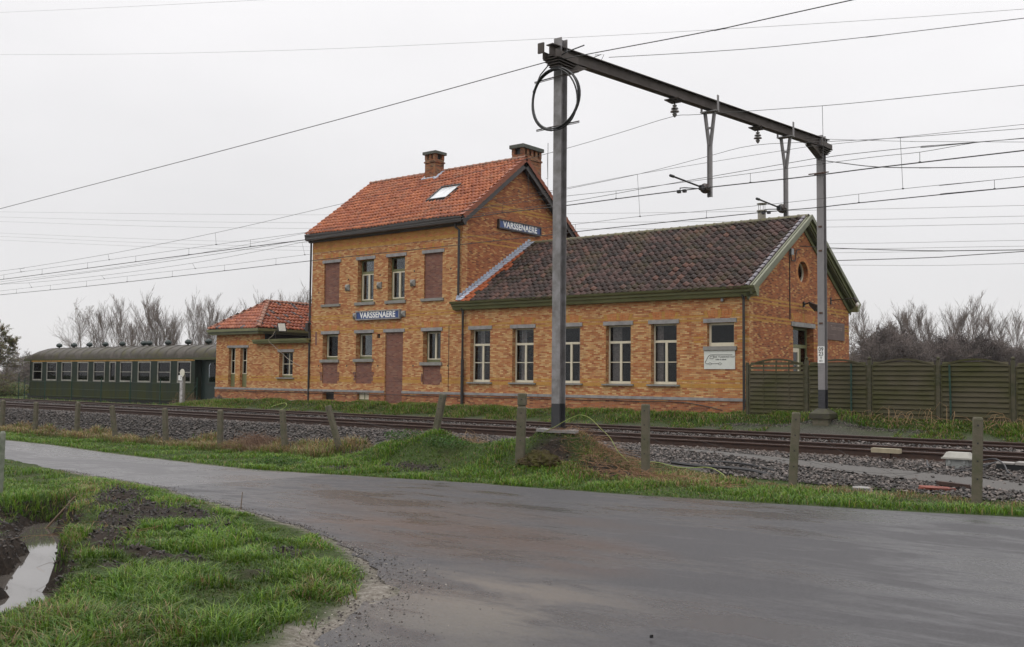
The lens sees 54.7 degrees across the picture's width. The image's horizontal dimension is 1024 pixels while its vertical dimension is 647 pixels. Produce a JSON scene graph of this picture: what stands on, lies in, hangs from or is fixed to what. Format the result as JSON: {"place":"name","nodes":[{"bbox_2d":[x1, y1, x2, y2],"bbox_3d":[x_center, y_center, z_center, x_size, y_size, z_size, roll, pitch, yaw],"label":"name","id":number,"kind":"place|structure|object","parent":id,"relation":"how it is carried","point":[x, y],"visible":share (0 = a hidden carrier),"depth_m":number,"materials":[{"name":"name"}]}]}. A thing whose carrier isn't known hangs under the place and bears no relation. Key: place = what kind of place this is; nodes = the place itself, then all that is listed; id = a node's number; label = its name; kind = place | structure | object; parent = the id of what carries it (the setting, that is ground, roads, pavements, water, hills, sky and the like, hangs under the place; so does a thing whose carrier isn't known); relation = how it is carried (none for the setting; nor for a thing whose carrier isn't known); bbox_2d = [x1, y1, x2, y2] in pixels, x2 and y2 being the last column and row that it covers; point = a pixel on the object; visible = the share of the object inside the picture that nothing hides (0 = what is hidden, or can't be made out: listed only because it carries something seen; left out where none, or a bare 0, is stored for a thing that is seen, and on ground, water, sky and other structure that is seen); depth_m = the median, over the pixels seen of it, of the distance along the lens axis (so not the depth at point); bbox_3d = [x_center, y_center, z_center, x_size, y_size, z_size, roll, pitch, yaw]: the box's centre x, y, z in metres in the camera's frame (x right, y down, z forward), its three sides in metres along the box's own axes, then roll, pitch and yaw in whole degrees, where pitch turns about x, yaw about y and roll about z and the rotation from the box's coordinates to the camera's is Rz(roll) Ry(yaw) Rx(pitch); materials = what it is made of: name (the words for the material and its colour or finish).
{"place":"outdoors","nodes":[
{"label":"outdoors","id":0,"kind":"place"},
{"bbox_2d":[0,521,60,611],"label":"water","id":1,"kind":"structure","parent":0,"point":[25,580],"depth_m":12.69,"materials":[{"name":"grey liquid"}]},
{"bbox_2d":[0,379,1023,646],"bbox_3d":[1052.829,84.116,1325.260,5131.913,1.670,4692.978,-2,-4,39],"label":"ground","id":2,"kind":"structure","parent":0,"point":[370,589],"depth_m":16.11,"materials":[{"name":"soil"}]},
{"bbox_2d":[0,431,5,495],"bbox_3d":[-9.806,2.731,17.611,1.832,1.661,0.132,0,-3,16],"label":"concrete post","id":3,"kind":"object","parent":2,"relation":"on","point":[2,445],"visible":0.93,"depth_m":17.37,"materials":[{"name":"grey concrete"}]},
{"bbox_2d":[0,378,20,396],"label":"shrub","id":4,"kind":"object","parent":2,"relation":"on","point":[13,388],"visible":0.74,"depth_m":71.45,"materials":[{"name":"green plant"}]},
{"bbox_2d":[0,321,29,391],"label":"leafing bush","id":5,"kind":"object","parent":2,"relation":"on","point":[11,341],"visible":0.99,"depth_m":66.84,"materials":[{"name":"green plant"}]},
{"bbox_2d":[0,348,31,383],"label":"brush","id":6,"kind":"object","parent":2,"relation":"on","point":[25,373],"visible":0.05,"depth_m":127.39,"materials":[{"name":"plant"}]},
{"bbox_2d":[59,307,103,347],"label":"bare tree","id":7,"kind":"object","parent":2,"relation":"on","point":[90,332],"visible":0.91,"depth_m":118.10,"materials":[{"name":"grey plant"}]},
{"bbox_2d":[48,298,119,347],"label":"bare tree","id":8,"kind":"object","parent":2,"relation":"on","point":[79,320],"visible":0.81,"depth_m":118.29,"materials":[{"name":"grey plant"}]},
{"bbox_2d":[89,301,116,346],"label":"poplar tree","id":9,"kind":"object","parent":2,"relation":"on","point":[98,315],"visible":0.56,"depth_m":121.80,"materials":[{"name":"grey plant"}]},
{"bbox_2d":[18,373,197,403],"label":"wire fence","id":10,"kind":"object","parent":2,"relation":"on","point":[44,395],"visible":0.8,"depth_m":55.81,"materials":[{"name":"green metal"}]},
{"bbox_2d":[24,339,215,403],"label":"railway coach","id":11,"kind":"object","parent":2,"relation":"on","point":[115,368],"visible":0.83,"depth_m":58.34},
{"bbox_2d":[61,362,71,380],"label":"window","id":12,"kind":"structure","parent":11,"relation":"in","point":[66,368],"depth_m":62.50,"materials":[{"name":"glass"}]},
{"bbox_2d":[77,362,88,380],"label":"window","id":13,"kind":"structure","parent":11,"relation":"in","point":[82,367],"depth_m":61.25,"materials":[{"name":"glass"}]},
{"bbox_2d":[93,362,104,381],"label":"window","id":14,"kind":"structure","parent":11,"relation":"in","point":[98,367],"depth_m":60.01,"materials":[{"name":"glass"}]},
{"bbox_2d":[120,362,131,381],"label":"window","id":15,"kind":"structure","parent":11,"relation":"in","point":[125,367],"depth_m":58.10,"materials":[{"name":"glass"}]},
{"bbox_2d":[137,361,150,381],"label":"window","id":16,"kind":"structure","parent":11,"relation":"in","point":[144,367],"depth_m":56.84,"materials":[{"name":"glass"}]},
{"bbox_2d":[157,361,170,382],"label":"window","id":17,"kind":"structure","parent":11,"relation":"in","point":[163,367],"depth_m":55.58,"materials":[{"name":"glass"}]},
{"bbox_2d":[177,361,190,382],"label":"window","id":18,"kind":"structure","parent":11,"relation":"in","point":[186,365],"depth_m":54.25,"materials":[{"name":"glass"}]},
{"bbox_2d":[205,360,215,399],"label":"door","id":19,"kind":"structure","parent":11,"relation":"in","point":[210,364],"depth_m":53.31,"materials":[{"name":"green metal"}]},
{"bbox_2d":[98,294,145,346],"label":"poplar tree","id":20,"kind":"object","parent":2,"relation":"on","point":[118,308],"visible":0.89,"depth_m":117.89,"materials":[{"name":"grey plant"}]},
{"bbox_2d":[115,314,151,345],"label":"bare tree","id":21,"kind":"object","parent":2,"relation":"on","point":[136,330],"visible":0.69,"depth_m":117.38,"materials":[{"name":"grey plant"}]},
{"bbox_2d":[125,284,160,345],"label":"poplar tree","id":22,"kind":"object","parent":2,"relation":"on","point":[146,305],"visible":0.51,"depth_m":122.69,"materials":[{"name":"grey plant"}]},
{"bbox_2d":[144,297,178,344],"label":"poplar tree","id":23,"kind":"object","parent":2,"relation":"on","point":[155,331],"visible":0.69,"depth_m":120.50,"materials":[{"name":"grey plant"}]},
{"bbox_2d":[145,304,185,345],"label":"poplar tree","id":24,"kind":"object","parent":2,"relation":"on","point":[167,336],"visible":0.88,"depth_m":117.62,"materials":[{"name":"grey plant"}]},
{"bbox_2d":[5,440,326,486],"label":"lane","id":25,"kind":"structure","parent":2,"relation":"on","point":[155,472],"depth_m":24.04,"materials":[{"name":"grey asphalt"}]},
{"bbox_2d":[0,459,366,646],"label":"grass","id":26,"kind":"structure","parent":2,"relation":"on","point":[165,586],"depth_m":8.87,"materials":[{"name":"green plant"}]},
{"bbox_2d":[172,289,207,344],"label":"poplar tree","id":27,"kind":"object","parent":2,"relation":"on","point":[192,322],"visible":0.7,"depth_m":120.99,"materials":[{"name":"grey plant"}]},
{"bbox_2d":[188,293,231,344],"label":"poplar tree","id":28,"kind":"object","parent":2,"relation":"on","point":[208,306],"visible":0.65,"depth_m":118.70,"materials":[{"name":"grey plant"}]},
{"bbox_2d":[205,430,298,451],"bbox_3d":[-7.877,3.570,30.299,3.988,0.753,2.471,-2,-4,39],"label":"bramble","id":29,"kind":"object","parent":2,"relation":"on","point":[253,441],"visible":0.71,"depth_m":30.11,"materials":[{"name":"brown plant"}]},
{"bbox_2d":[254,456,304,465],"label":"leafy weeds","id":30,"kind":"object","parent":2,"relation":"on","point":[266,458],"visible":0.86,"depth_m":24.51,"materials":[{"name":"green plant"}]},
{"bbox_2d":[279,409,287,447],"bbox_3d":[-6.768,3.348,29.383,0.158,1.600,0.159,-7,-6,20],"label":"concrete post","id":31,"kind":"object","parent":2,"relation":"on","point":[283,427],"visible":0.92,"depth_m":29.35,"materials":[{"name":"grey concrete"}]},
{"bbox_2d":[52,469,533,646],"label":"edge gravel","id":32,"kind":"structure","parent":2,"relation":"on","point":[339,554],"depth_m":9.73,"materials":[{"name":"grey gravel"}]},
{"bbox_2d":[0,433,647,597],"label":"mud clods","id":33,"kind":"object","parent":2,"relation":"on","point":[100,514],"visible":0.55,"depth_m":13.74,"materials":[{"name":"soil"}]},
{"bbox_2d":[325,405,341,451],"bbox_3d":[-4.906,3.122,27.575,0.155,1.730,0.154,-19,-7,19],"label":"concrete post","id":34,"kind":"object","parent":2,"relation":"on","point":[333,425],"visible":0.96,"depth_m":27.54,"materials":[{"name":"grey concrete"}]},
{"bbox_2d":[433,393,446,429],"bbox_3d":[-1.815,2.492,23.887,0.155,1.620,0.153,11,0,26],"label":"concrete post","id":35,"kind":"object","parent":2,"relation":"on","point":[439,411],"visible":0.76,"depth_m":23.82,"materials":[{"name":"grey concrete"}]},
{"bbox_2d":[423,435,471,448],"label":"leafy weeds","id":36,"kind":"object","parent":2,"relation":"on","point":[439,439],"visible":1,"depth_m":22.15,"materials":[{"name":"green plant"}]},
{"bbox_2d":[0,420,1023,515],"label":"grass","id":37,"kind":"structure","parent":2,"relation":"on","point":[320,451],"depth_m":20.50,"materials":[{"name":"green plant"}]},
{"bbox_2d":[0,402,1023,467],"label":"railway track","id":38,"kind":"structure","parent":2,"relation":"on","point":[913,453],"depth_m":24.85,"materials":[{"name":"brown metal"}]},
{"bbox_2d":[871,447,901,458],"bbox_3d":[7.585,2.691,20.048,0.560,0.320,0.170,-2,-4,39],"label":"rail device","id":39,"kind":"object","parent":38,"relation":"on","point":[886,453],"visible":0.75,"depth_m":19.98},
{"bbox_2d":[0,398,1023,450],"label":"railway track","id":40,"kind":"structure","parent":2,"relation":"on","point":[902,440],"depth_m":29.15,"materials":[{"name":"brown metal"}]},
{"bbox_2d":[0,400,1023,502],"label":"ballast","id":41,"kind":"structure","parent":2,"relation":"on","point":[903,463],"depth_m":22.93,"materials":[{"name":"gravel"}]},
{"bbox_2d":[671,461,771,474],"bbox_3d":[4.147,2.878,19.673,0.119,0.134,2.441,3,-4,-42],"label":"cable","id":42,"kind":"object","parent":41,"relation":"on","point":[716,466],"visible":0.85,"depth_m":19.63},
{"bbox_2d":[515,393,526,463],"bbox_3d":[0.185,2.311,20.381,0.195,1.750,0.196,2,-3,7],"label":"concrete post","id":43,"kind":"object","parent":2,"relation":"on","point":[521,427],"visible":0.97,"depth_m":20.30,"materials":[{"name":"grey concrete"}]},
{"bbox_2d":[207,143,860,412],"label":"station building","id":44,"kind":"structure","parent":2,"relation":"on","point":[651,317],"depth_m":40.31,"materials":[{"name":"brick"}]},
{"bbox_2d":[276,349,293,378],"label":"window","id":45,"kind":"structure","parent":44,"relation":"in","point":[287,366],"depth_m":47.43,"materials":[{"name":"beige paint"}]},
{"bbox_2d":[319,331,339,361],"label":"window","id":46,"kind":"structure","parent":44,"relation":"in","point":[332,340],"depth_m":45.55,"materials":[{"name":"glass"}]},
{"bbox_2d":[323,363,336,383],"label":"blocked window","id":47,"kind":"structure","parent":44,"relation":"in","point":[329,369],"depth_m":45.26,"materials":[{"name":"brick"}]},
{"bbox_2d":[321,259,340,306],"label":"blocked window","id":48,"kind":"structure","parent":44,"relation":"in","point":[332,272],"depth_m":45.49,"materials":[{"name":"brick"}]},
{"bbox_2d":[353,330,373,361],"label":"window","id":49,"kind":"structure","parent":44,"relation":"in","point":[363,358],"depth_m":44.06,"materials":[{"name":"beige paint"}]},
{"bbox_2d":[356,363,371,383],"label":"blocked window","id":50,"kind":"structure","parent":44,"relation":"in","point":[363,370],"depth_m":43.85,"materials":[{"name":"brick"}]},
{"bbox_2d":[354,255,375,305],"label":"window","id":51,"kind":"structure","parent":44,"relation":"in","point":[369,301],"depth_m":44.18,"materials":[{"name":"beige paint"}]},
{"bbox_2d":[353,309,405,320],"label":"station sign","id":52,"kind":"object","parent":44,"relation":"attached to","point":[380,314],"visible":1,"depth_m":43.20,"materials":[{"name":"blue metal"}]},
{"bbox_2d":[383,329,404,402],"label":"blocked door","id":53,"kind":"structure","parent":44,"relation":"in","point":[394,337],"depth_m":42.70,"materials":[{"name":"brick"}]},
{"bbox_2d":[384,252,406,303],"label":"window","id":54,"kind":"structure","parent":44,"relation":"in","point":[399,299],"depth_m":42.96,"materials":[{"name":"beige paint"}]},
{"bbox_2d":[419,327,442,364],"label":"window","id":55,"kind":"structure","parent":44,"relation":"in","point":[435,330],"depth_m":41.46,"materials":[{"name":"beige paint"}]},
{"bbox_2d":[423,366,439,384],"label":"blocked window","id":56,"kind":"structure","parent":44,"relation":"in","point":[431,374],"depth_m":41.25,"materials":[{"name":"brick"}]},
{"bbox_2d":[420,248,444,301],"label":"blocked window","id":57,"kind":"structure","parent":44,"relation":"in","point":[433,260],"depth_m":41.47,"materials":[{"name":"brick"}]},
{"bbox_2d":[466,326,491,383],"bbox_3d":[-1.166,1.258,39.715,1.300,2.302,0.533,-2,-4,39],"label":"window","id":58,"kind":"structure","parent":44,"relation":"in","point":[482,380],"depth_m":39.81,"materials":[{"name":"beige paint"}]},
{"bbox_2d":[497,219,541,235],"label":"station sign","id":59,"kind":"object","parent":44,"relation":"attached to","point":[503,224],"visible":0.98,"depth_m":43.25,"materials":[{"name":"blue metal"}]},
{"bbox_2d":[508,324,535,383],"bbox_3d":[0.526,1.198,38.350,1.310,2.302,0.533,-2,-4,39],"label":"window","id":60,"kind":"structure","parent":44,"relation":"in","point":[524,343],"depth_m":38.52,"materials":[{"name":"beige paint"}]},
{"bbox_2d":[565,322,582,384],"bbox_3d":[2.211,1.139,36.992,1.320,2.302,0.533,-2,-4,39],"label":"window","id":61,"kind":"structure","parent":44,"relation":"in","point":[568,325],"depth_m":36.97,"materials":[{"name":"beige paint"}]},
{"bbox_2d":[601,321,633,385],"bbox_3d":[3.915,1.079,35.617,1.320,2.302,0.533,-2,-4,39],"label":"window","id":62,"kind":"structure","parent":44,"relation":"in","point":[617,342],"depth_m":35.87,"materials":[{"name":"beige paint"}]},
{"bbox_2d":[646,319,679,385],"bbox_3d":[5.371,1.028,34.444,1.280,2.302,0.533,-2,-4,39],"label":"window","id":63,"kind":"structure","parent":44,"relation":"in","point":[660,324],"depth_m":34.72,"materials":[{"name":"beige paint"}]},
{"bbox_2d":[704,350,734,368],"bbox_3d":[6.904,1.208,32.936,1.130,0.620,0.038,-2,-4,39],"label":"cafe sign","id":64,"kind":"object","parent":44,"relation":"attached to","point":[721,359],"visible":1,"depth_m":32.92,"materials":[{"name":"grey"}]},
{"bbox_2d":[703,318,736,349],"bbox_3d":[6.979,0.361,33.042,1.220,1.065,0.270,-2,-4,39],"label":"window","id":65,"kind":"structure","parent":44,"relation":"in","point":[714,321],"depth_m":33.05,"materials":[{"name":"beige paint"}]},
{"bbox_2d":[791,321,815,370],"bbox_3d":[10.405,1.579,35.816,0.365,3.200,2.140,-2,-4,39],"label":"door","id":66,"kind":"structure","parent":44,"relation":"in","point":[799,334],"depth_m":36.15,"materials":[{"name":"beige paint"}]},
{"bbox_2d":[827,321,844,340],"bbox_3d":[12.493,0.305,38.185,0.040,0.680,1.800,-2,-4,39],"label":"wall sign","id":67,"kind":"object","parent":44,"relation":"attached to","point":[835,331],"visible":0.99,"depth_m":38.15,"materials":[{"name":"grey metal"}]},
{"bbox_2d":[516,449,561,466],"bbox_3d":[0.564,2.688,19.946,1.179,0.319,0.611,-2,-4,39],"label":"soil clod","id":68,"kind":"object","parent":2,"relation":"on","point":[546,458],"visible":0.98,"depth_m":19.72,"materials":[{"name":"brown soil"}]},
{"bbox_2d":[531,424,665,471],"bbox_3d":[1.721,2.507,20.066,3.088,0.866,1.685,-2,-4,39],"label":"root pile","id":69,"kind":"object","parent":2,"relation":"on","point":[604,447],"visible":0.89,"depth_m":20.00,"materials":[{"name":"brown plant"}]},
{"bbox_2d":[641,404,649,473],"bbox_3d":[2.586,2.428,19.168,0.155,1.730,0.155,-1,-3,26],"label":"concrete post","id":70,"kind":"object","parent":2,"relation":"on","point":[645,437],"visible":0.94,"depth_m":19.11,"materials":[{"name":"grey concrete"}]},
{"bbox_2d":[566,453,749,487],"bbox_3d":[2.622,2.758,18.752,4.104,0.447,1.888,-2,-4,39],"label":"root pile","id":71,"kind":"object","parent":2,"relation":"on","point":[648,474],"visible":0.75,"depth_m":18.83,"materials":[{"name":"brown plant"}]},
{"bbox_2d":[536,37,836,433],"bbox_3d":[5.010,-1.536,24.670,12.032,8.620,1.094,3,-4,-43],"label":"catenary portal","id":72,"kind":"object","parent":2,"relation":"on","point":[822,414],"visible":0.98,"depth_m":23.14,"materials":[{"name":"metal"}]},
{"bbox_2d":[0,61,546,208],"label":"feeder wire","id":73,"kind":"object","parent":72,"relation":"attached to","point":[297,130],"visible":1,"depth_m":25.93,"materials":[{"name":"metal"}]},
{"bbox_2d":[4,158,815,283],"bbox_3d":[-23.114,-3.088,54.411,82.186,1.197,0.018,-2,-4,39],"label":"feeder wire","id":74,"kind":"object","parent":72,"relation":"attached to","point":[452,217],"visible":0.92,"depth_m":37.10,"materials":[{"name":"metal"}]},
{"bbox_2d":[3,138,1019,290],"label":"auxiliary wire","id":75,"kind":"object","parent":72,"relation":"hanging from","point":[620,218],"visible":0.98,"depth_m":28.46,"materials":[{"name":"metal"}]},
{"bbox_2d":[13,128,1023,283],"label":"catenary wire","id":76,"kind":"object","parent":75,"relation":"attached to","point":[594,183],"visible":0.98,"depth_m":28.80,"materials":[{"name":"metal"}]},
{"bbox_2d":[0,150,1023,279],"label":"contact wire","id":77,"kind":"object","parent":72,"relation":"hanging from","point":[579,203],"visible":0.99,"depth_m":25.02,"materials":[{"name":"metal"}]},
{"bbox_2d":[2,180,1023,294],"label":"contact wire","id":78,"kind":"object","parent":72,"relation":"hanging from","point":[994,188],"visible":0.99,"depth_m":29.36,"materials":[{"name":"metal"}]},
{"bbox_2d":[2,124,1023,281],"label":"earth wire","id":79,"kind":"object","parent":72,"relation":"attached to","point":[584,184],"visible":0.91,"depth_m":29.82,"materials":[{"name":"metal"}]},
{"bbox_2d":[4,85,1023,270],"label":"catenary wire","id":80,"kind":"object","parent":72,"relation":"attached to","point":[577,145],"visible":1,"depth_m":24.99,"materials":[{"name":"metal"}]},
{"bbox_2d":[5,106,1021,274],"bbox_3d":[-9.026,-3.049,34.309,98.515,2.297,0.080,-2,-4,39],"label":"auxiliary wire","id":81,"kind":"object","parent":80,"relation":"hanging from","point":[620,190],"visible":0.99,"depth_m":23.78,"materials":[{"name":"metal"}]},
{"bbox_2d":[531,45,584,131],"bbox_3d":[0.933,-4.902,20.856,1.353,1.735,0.171,-2,-4,39],"label":"cable coil","id":82,"kind":"object","parent":72,"relation":"hanging from","point":[571,117],"visible":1,"depth_m":20.76,"materials":[{"name":"black rubber"}]},
{"bbox_2d":[561,0,851,59],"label":"feeder wire","id":83,"kind":"object","parent":72,"relation":"attached to","point":[711,30],"visible":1,"depth_m":18.61,"materials":[{"name":"metal"}]},
{"bbox_2d":[609,18,1023,57],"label":"earth wire","id":84,"kind":"object","parent":72,"relation":"attached to","point":[827,41],"visible":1,"depth_m":18.50,"materials":[{"name":"metal"}]},
{"bbox_2d":[788,412,800,488],"bbox_3d":[4.929,2.410,17.302,0.154,1.710,0.154,3,-2,15],"label":"concrete post","id":85,"kind":"object","parent":2,"relation":"on","point":[794,449],"visible":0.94,"depth_m":17.24,"materials":[{"name":"grey concrete"}]},
{"bbox_2d":[850,300,884,356],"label":"poplar tree","id":86,"kind":"object","parent":2,"relation":"on","point":[863,327],"visible":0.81,"depth_m":98.67,"materials":[{"name":"brown plant"}]},
{"bbox_2d":[746,357,1023,423],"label":"timber fence","id":87,"kind":"object","parent":2,"relation":"on","point":[984,389],"visible":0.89,"depth_m":27.98,"materials":[{"name":"green wood"}]},
{"bbox_2d":[875,302,914,340],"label":"poplar tree","id":88,"kind":"object","parent":2,"relation":"on","point":[904,322],"visible":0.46,"depth_m":106.71,"materials":[{"name":"brown plant"}]},
{"bbox_2d":[898,301,943,351],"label":"poplar tree","id":89,"kind":"object","parent":2,"relation":"on","point":[921,327],"visible":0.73,"depth_m":109.55,"materials":[{"name":"brown plant"}]},
{"bbox_2d":[846,404,1022,428],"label":"dry weeds","id":90,"kind":"object","parent":2,"relation":"on","point":[896,421],"visible":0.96,"depth_m":27.05,"materials":[{"name":"plant"}]},
{"bbox_2d":[849,320,1023,365],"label":"woodland","id":91,"kind":"object","parent":2,"relation":"on","point":[889,346],"visible":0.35,"depth_m":94.76,"materials":[{"name":"plant"}]},
{"bbox_2d":[941,451,971,467],"bbox_3d":[8.361,2.601,18.505,0.530,0.385,0.400,-2,-4,39],"label":"cable cabinet","id":92,"kind":"object","parent":2,"relation":"on","point":[954,459],"visible":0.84,"depth_m":18.39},
{"bbox_2d":[935,300,992,339],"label":"poplar tree","id":93,"kind":"object","parent":2,"relation":"on","point":[960,321],"visible":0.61,"depth_m":110.29,"materials":[{"name":"brown plant"}]},
{"bbox_2d":[945,291,996,346],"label":"poplar tree","id":94,"kind":"object","parent":2,"relation":"on","point":[976,324],"visible":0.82,"depth_m":107.70,"materials":[{"name":"brown plant"}]},
{"bbox_2d":[971,417,982,505],"bbox_3d":[7.129,2.294,15.161,0.154,1.710,0.155,1,-3,23],"label":"concrete post","id":95,"kind":"object","parent":2,"relation":"on","point":[977,460],"visible":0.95,"depth_m":15.10,"materials":[{"name":"grey concrete"}]},
{"bbox_2d":[976,307,1022,347],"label":"poplar tree","id":96,"kind":"object","parent":2,"relation":"on","point":[999,330],"visible":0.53,"depth_m":110.52,"materials":[{"name":"brown plant"}]},
{"bbox_2d":[995,461,1023,471],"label":"junction device","id":97,"kind":"object","parent":2,"relation":"on","point":[1016,466],"visible":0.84,"depth_m":17.81,"materials":[{"name":"black paint"}]},
{"bbox_2d":[1002,308,1023,351],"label":"poplar tree","id":98,"kind":"object","parent":2,"relation":"on","point":[1017,329],"visible":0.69,"depth_m":112.75,"materials":[{"name":"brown plant"}]},
{"bbox_2d":[0,0,1023,373],"label":"sky","id":99,"kind":"structure","parent":0,"point":[112,108],"materials":[{"name":"white"}]},
{"bbox_2d":[1,397,1023,442],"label":"grass","id":100,"kind":"structure","parent":0,"point":[400,407],"depth_m":33.59,"materials":[{"name":"green plant"}]},
{"bbox_2d":[17,9,1019,54],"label":"distant line","id":101,"kind":"object","parent":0,"point":[529,39],"visible":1,"depth_m":76.02,"materials":[{"name":"metal"}]},
{"bbox_2d":[46,205,1023,214],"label":"power line","id":102,"kind":"object","parent":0,"point":[659,212],"visible":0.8,"depth_m":104.58,"materials":[{"name":"black metal"}]},
{"bbox_2d":[161,475,1023,646],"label":"road","id":103,"kind":"structure","parent":0,"point":[570,568],"depth_m":9.90,"materials":[{"name":"grey asphalt"}]},
{"bbox_2d":[655,447,1023,491],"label":"path","id":104,"kind":"structure","parent":0,"point":[998,484],"depth_m":18.14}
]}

